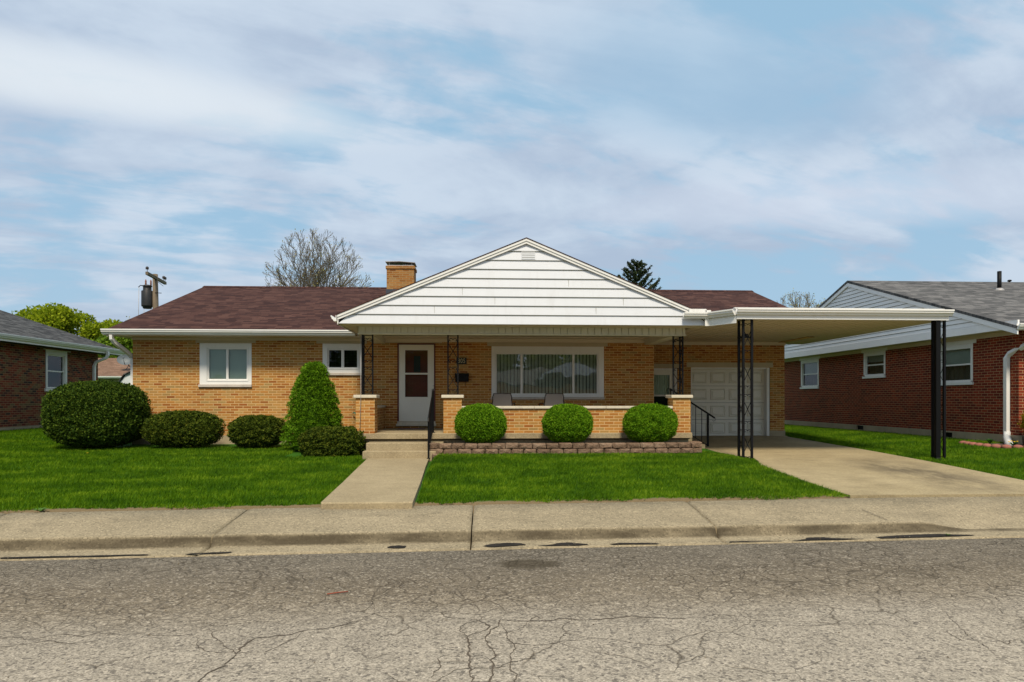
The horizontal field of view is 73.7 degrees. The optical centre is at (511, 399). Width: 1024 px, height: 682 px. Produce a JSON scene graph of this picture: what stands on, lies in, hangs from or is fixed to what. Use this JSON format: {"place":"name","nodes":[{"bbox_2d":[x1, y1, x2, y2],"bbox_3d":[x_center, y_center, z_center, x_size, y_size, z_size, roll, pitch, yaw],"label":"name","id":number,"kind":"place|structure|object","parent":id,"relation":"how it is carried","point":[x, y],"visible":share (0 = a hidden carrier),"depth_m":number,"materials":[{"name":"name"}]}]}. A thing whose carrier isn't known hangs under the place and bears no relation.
{"place":"outdoors","nodes":[
{"label":"outdoors","id":0,"kind":"place"},
{"bbox_2d":[117,354,129,368],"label":"satellite dish","id":1,"kind":"object","parent":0,"point":[124,359],"visible":0.84,"depth_m":41.79,"materials":[{"name":"grey metal"}]},
{"bbox_2d":[0,538,1023,681],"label":"road","id":2,"kind":"structure","parent":0,"point":[664,613],"depth_m":5.38,"materials":[{"name":"grey asphalt"}]},
{"bbox_2d":[0,496,1023,560],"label":"sidewalk","id":3,"kind":"structure","parent":0,"point":[113,534],"depth_m":8.65,"materials":[{"name":"concrete"}]},
{"bbox_2d":[0,424,1023,545],"bbox_3d":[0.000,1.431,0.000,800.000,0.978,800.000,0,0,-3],"label":"ground","id":4,"kind":"structure","parent":0,"point":[483,502],"depth_m":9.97,"materials":[{"name":"green plant"}]},
{"bbox_2d":[33,507,46,510],"bbox_3d":[-6.231,1.457,9.019,0.199,0.046,0.218,0,0,-40],"label":"weed","id":5,"kind":"object","parent":4,"relation":"on","point":[41,509],"visible":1,"depth_m":9.00,"materials":[{"name":"green plant"}]},
{"bbox_2d":[0,310,123,430],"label":"neighbor house","id":6,"kind":"structure","parent":4,"relation":"on","point":[38,361],"depth_m":21.54,"materials":[{"name":"brown brick"}]},
{"bbox_2d":[44,349,68,390],"bbox_3d":[-15.115,-0.910,22.715,0.310,1.420,1.850,0,0,-3],"label":"window","id":7,"kind":"structure","parent":6,"relation":"in","point":[52,371],"depth_m":22.66,"materials":[{"name":"white glass"}]},
{"bbox_2d":[12,302,114,339],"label":"leafy tree","id":8,"kind":"object","parent":4,"relation":"on","point":[63,318],"visible":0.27,"depth_m":49.09,"materials":[{"name":"green plant"}]},
{"bbox_2d":[40,379,152,447],"bbox_3d":[-10.002,0.352,16.516,2.194,1.716,2.038,0,0,-3],"label":"yew bush","id":9,"kind":"object","parent":4,"relation":"on","point":[96,413],"visible":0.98,"depth_m":15.78,"materials":[{"name":"green plant"}]},
{"bbox_2d":[98,358,129,381],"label":"background house","id":10,"kind":"structure","parent":4,"relation":"on","point":[111,369],"depth_m":42.09,"materials":[{"name":"beige"}]},
{"bbox_2d":[95,334,132,357],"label":"leafy tree","id":11,"kind":"object","parent":4,"relation":"on","point":[126,343],"visible":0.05,"depth_m":46.63,"materials":[{"name":"green plant"}]},
{"bbox_2d":[102,318,125,337],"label":"leafy tree","id":12,"kind":"object","parent":4,"relation":"on","point":[109,321],"depth_m":52.73,"materials":[{"name":"green plant"}]},
{"bbox_2d":[119,371,129,383],"bbox_3d":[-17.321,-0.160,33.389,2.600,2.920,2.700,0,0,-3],"label":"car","id":13,"kind":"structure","parent":4,"relation":"on","point":[125,378],"depth_m":32.09,"materials":[{"name":"white"}]},
{"bbox_2d":[138,266,166,314],"bbox_3d":[-15.456,-2.079,29.238,1.013,6.761,2.528,0,0,-3],"label":"utility pole","id":14,"kind":"object","parent":4,"relation":"on","point":[149,298],"visible":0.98,"depth_m":29.13,"materials":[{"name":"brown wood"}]},
{"bbox_2d":[140,410,225,447],"bbox_3d":[-7.963,0.726,16.552,1.897,0.973,1.350,0,0,-3],"label":"yew bush","id":15,"kind":"object","parent":4,"relation":"on","point":[182,428],"visible":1,"depth_m":16.12,"materials":[{"name":"green plant"}]},
{"bbox_2d":[227,414,285,446],"bbox_3d":[-6.201,0.783,16.646,1.418,0.864,1.192,0,0,-3],"label":"yew bush","id":16,"kind":"object","parent":4,"relation":"on","point":[260,430],"visible":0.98,"depth_m":16.25,"materials":[{"name":"green plant"}]},
{"bbox_2d":[279,361,343,449],"bbox_3d":[-4.643,0.142,16.080,1.632,2.116,1.295,0,0,-3],"label":"dwarf spruce","id":17,"kind":"object","parent":4,"relation":"on","point":[313,398],"visible":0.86,"depth_m":15.81,"materials":[{"name":"green plant"}]},
{"bbox_2d":[264,228,373,286],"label":"bare tree","id":18,"kind":"object","parent":4,"relation":"on","point":[307,278],"visible":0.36,"depth_m":58.31,"materials":[{"name":"grey plant"}]},
{"bbox_2d":[296,425,366,456],"bbox_3d":[-3.955,0.955,15.171,1.545,0.774,1.131,0,0,-3],"label":"yew bush","id":19,"kind":"object","parent":4,"relation":"on","point":[325,441],"visible":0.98,"depth_m":14.75,"materials":[{"name":"green plant"}]},
{"bbox_2d":[321,458,428,508],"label":"front walk","id":20,"kind":"structure","parent":4,"relation":"on","point":[381,483],"depth_m":10.68,"materials":[{"name":"concrete"}]},
{"bbox_2d":[100,237,954,461],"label":"brick house","id":21,"kind":"structure","parent":4,"relation":"on","point":[528,324],"depth_m":17.62,"materials":[{"name":"brown brick"}]},
{"bbox_2d":[198,343,251,386],"bbox_3d":[-7.403,-0.882,17.667,1.347,1.135,0.160,0,0,-3],"label":"window","id":22,"kind":"structure","parent":21,"relation":"in","point":[220,363],"depth_m":17.66,"materials":[{"name":"white glass"}]},
{"bbox_2d":[323,344,361,374],"bbox_3d":[-4.431,-1.038,17.824,1.045,0.825,0.162,0,0,-3],"label":"window","id":23,"kind":"structure","parent":21,"relation":"in","point":[342,370],"depth_m":17.79,"materials":[{"name":"white glass"}]},
{"bbox_2d":[399,345,433,420],"bbox_3d":[-2.505,-0.431,17.890,0.914,2.002,0.087,0,0,-3],"label":"storm door","id":24,"kind":"structure","parent":21,"relation":"in","point":[410,408],"depth_m":17.89,"materials":[{"name":"white metal"}]},
{"bbox_2d":[405,350,427,396],"bbox_3d":[-2.512,-0.420,18.023,0.930,2.080,0.060,0,0,-3],"label":"inner door","id":25,"kind":"structure","parent":21,"relation":"in","point":[416,361],"depth_m":18.01,"materials":[{"name":"brown wood"}]},
{"bbox_2d":[427,389,434,458],"bbox_3d":[-1.769,0.505,14.856,0.077,1.490,1.296,0,0,-1],"label":"handrail","id":26,"kind":"object","parent":21,"relation":"on","point":[431,421],"visible":1,"depth_m":14.91,"materials":[{"name":"black metal"}]},
{"bbox_2d":[455,373,468,385],"bbox_3d":[-1.310,-0.512,17.878,0.365,0.346,0.155,0,0,-3],"label":"mailbox","id":27,"kind":"object","parent":21,"relation":"attached to","point":[463,377],"visible":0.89,"depth_m":17.82,"materials":[{"name":"black metal"}]},
{"bbox_2d":[459,358,466,363],"bbox_3d":[-1.326,-1.010,17.939,0.260,0.170,0.032,0,0,-3],"label":"house number","id":28,"kind":"object","parent":21,"relation":"attached to","point":[462,360],"visible":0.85,"depth_m":17.93,"materials":[{"name":"gold metal"}]},
{"bbox_2d":[491,393,514,405],"bbox_3d":[-0.222,0.295,16.446,0.596,0.880,0.593,0,0,2],"label":"patio chair","id":29,"kind":"object","parent":21,"relation":"on","point":[502,399],"visible":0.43,"depth_m":16.18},
{"bbox_2d":[491,346,604,399],"bbox_3d":[0.941,-0.698,18.124,3.021,1.405,0.200,0,0,-3],"label":"window","id":30,"kind":"structure","parent":21,"relation":"in","point":[598,352],"depth_m":18.15,"materials":[{"name":"white glass"}]},
{"bbox_2d":[539,393,564,405],"bbox_3d":[0.978,0.295,16.509,0.596,0.880,0.593,0,0,-6],"label":"patio chair","id":31,"kind":"object","parent":21,"relation":"on","point":[552,399],"visible":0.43,"depth_m":16.24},
{"bbox_2d":[654,370,674,405],"bbox_3d":[4.389,0.110,20.288,0.970,2.020,0.240,0,0,-3],"label":"side door","id":32,"kind":"structure","parent":21,"relation":"in","point":[662,378],"depth_m":20.26,"materials":[{"name":"white glass"}]},
{"bbox_2d":[668,388,715,446],"bbox_3d":[4.505,0.481,17.162,1.256,1.537,0.085,0,0,-3],"label":"handrail","id":33,"kind":"object","parent":21,"relation":"on","point":[707,413],"visible":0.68,"depth_m":17.16,"materials":[{"name":"black metal"}]},
{"bbox_2d":[692,369,763,435],"bbox_3d":[6.430,0.113,20.425,2.260,2.025,0.080,0,0,-3],"label":"garage door","id":34,"kind":"structure","parent":21,"relation":"in","point":[714,391],"depth_m":20.40,"materials":[{"name":"white metal"}]},
{"bbox_2d":[427,441,701,457],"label":"planter wall","id":35,"kind":"structure","parent":4,"relation":"on","point":[587,448],"depth_m":14.56,"materials":[{"name":"stone"}]},
{"bbox_2d":[453,403,506,443],"bbox_3d":[-0.680,0.538,14.879,1.197,0.950,0.976,0,0,-3],"label":"round bush","id":36,"kind":"object","parent":35,"relation":"on","point":[477,423],"visible":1,"depth_m":14.57,"materials":[{"name":"green plant"}]},
{"bbox_2d":[541,403,593,442],"bbox_3d":[1.212,0.541,14.985,1.167,0.944,0.953,0,0,-3],"label":"round bush","id":37,"kind":"object","parent":35,"relation":"on","point":[568,423],"visible":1,"depth_m":14.66,"materials":[{"name":"green plant"}]},
{"bbox_2d":[622,402,678,442],"bbox_3d":[3.059,0.533,15.080,1.253,0.962,0.954,0,0,-3],"label":"round bush","id":38,"kind":"object","parent":35,"relation":"on","point":[650,422],"visible":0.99,"depth_m":14.77,"materials":[{"name":"green plant"}]},
{"bbox_2d":[617,258,661,289],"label":"spruce tree","id":39,"kind":"object","parent":4,"relation":"on","point":[641,271],"visible":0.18,"depth_m":60.17,"materials":[{"name":"green plant"}]},
{"bbox_2d":[781,288,824,307],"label":"bare tree","id":40,"kind":"object","parent":4,"relation":"on","point":[808,305],"visible":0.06,"depth_m":62.88,"materials":[{"name":"grey plant"}]},
{"bbox_2d":[785,271,1023,445],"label":"neighbor house","id":41,"kind":"structure","parent":4,"relation":"on","point":[878,381],"depth_m":20.31,"materials":[{"name":"red brick"}]},
{"bbox_2d":[799,356,819,388],"bbox_3d":[11.619,-1.020,26.444,0.264,1.220,1.640,0,0,-3],"label":"window","id":42,"kind":"structure","parent":41,"relation":"in","point":[811,370],"depth_m":26.59,"materials":[{"name":"white glass"}]},
{"bbox_2d":[861,347,886,378],"bbox_3d":[11.844,-1.165,22.150,0.264,0.950,1.440,0,0,-3],"label":"window","id":43,"kind":"structure","parent":41,"relation":"in","point":[876,357],"depth_m":22.29,"materials":[{"name":"white glass"}]},
{"bbox_2d":[941,339,975,384],"bbox_3d":[12.039,-0.972,18.430,0.264,1.175,1.590,0,0,-3],"label":"window","id":44,"kind":"structure","parent":41,"relation":"in","point":[959,354],"depth_m":18.40,"materials":[{"name":"white glass"}]},
{"bbox_2d":[959,441,1023,448],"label":"flowerbed edging","id":45,"kind":"object","parent":4,"relation":"on","point":[1000,445],"visible":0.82,"depth_m":16.05,"materials":[{"name":"brick"}]},
{"bbox_2d":[1017,411,1023,429],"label":"forsythia bush","id":46,"kind":"object","parent":45,"relation":"on","point":[1022,422],"visible":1,"depth_m":15.88,"materials":[{"name":"green plant"}]},
{"bbox_2d":[0,0,1023,335],"label":"sky","id":47,"kind":"structure","parent":0,"point":[768,148],"materials":[{"name":"blue"}]},
{"bbox_2d":[692,435,1023,497],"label":"driveway","id":48,"kind":"structure","parent":0,"point":[855,472],"depth_m":12.81,"materials":[{"name":"concrete"}]}
]}

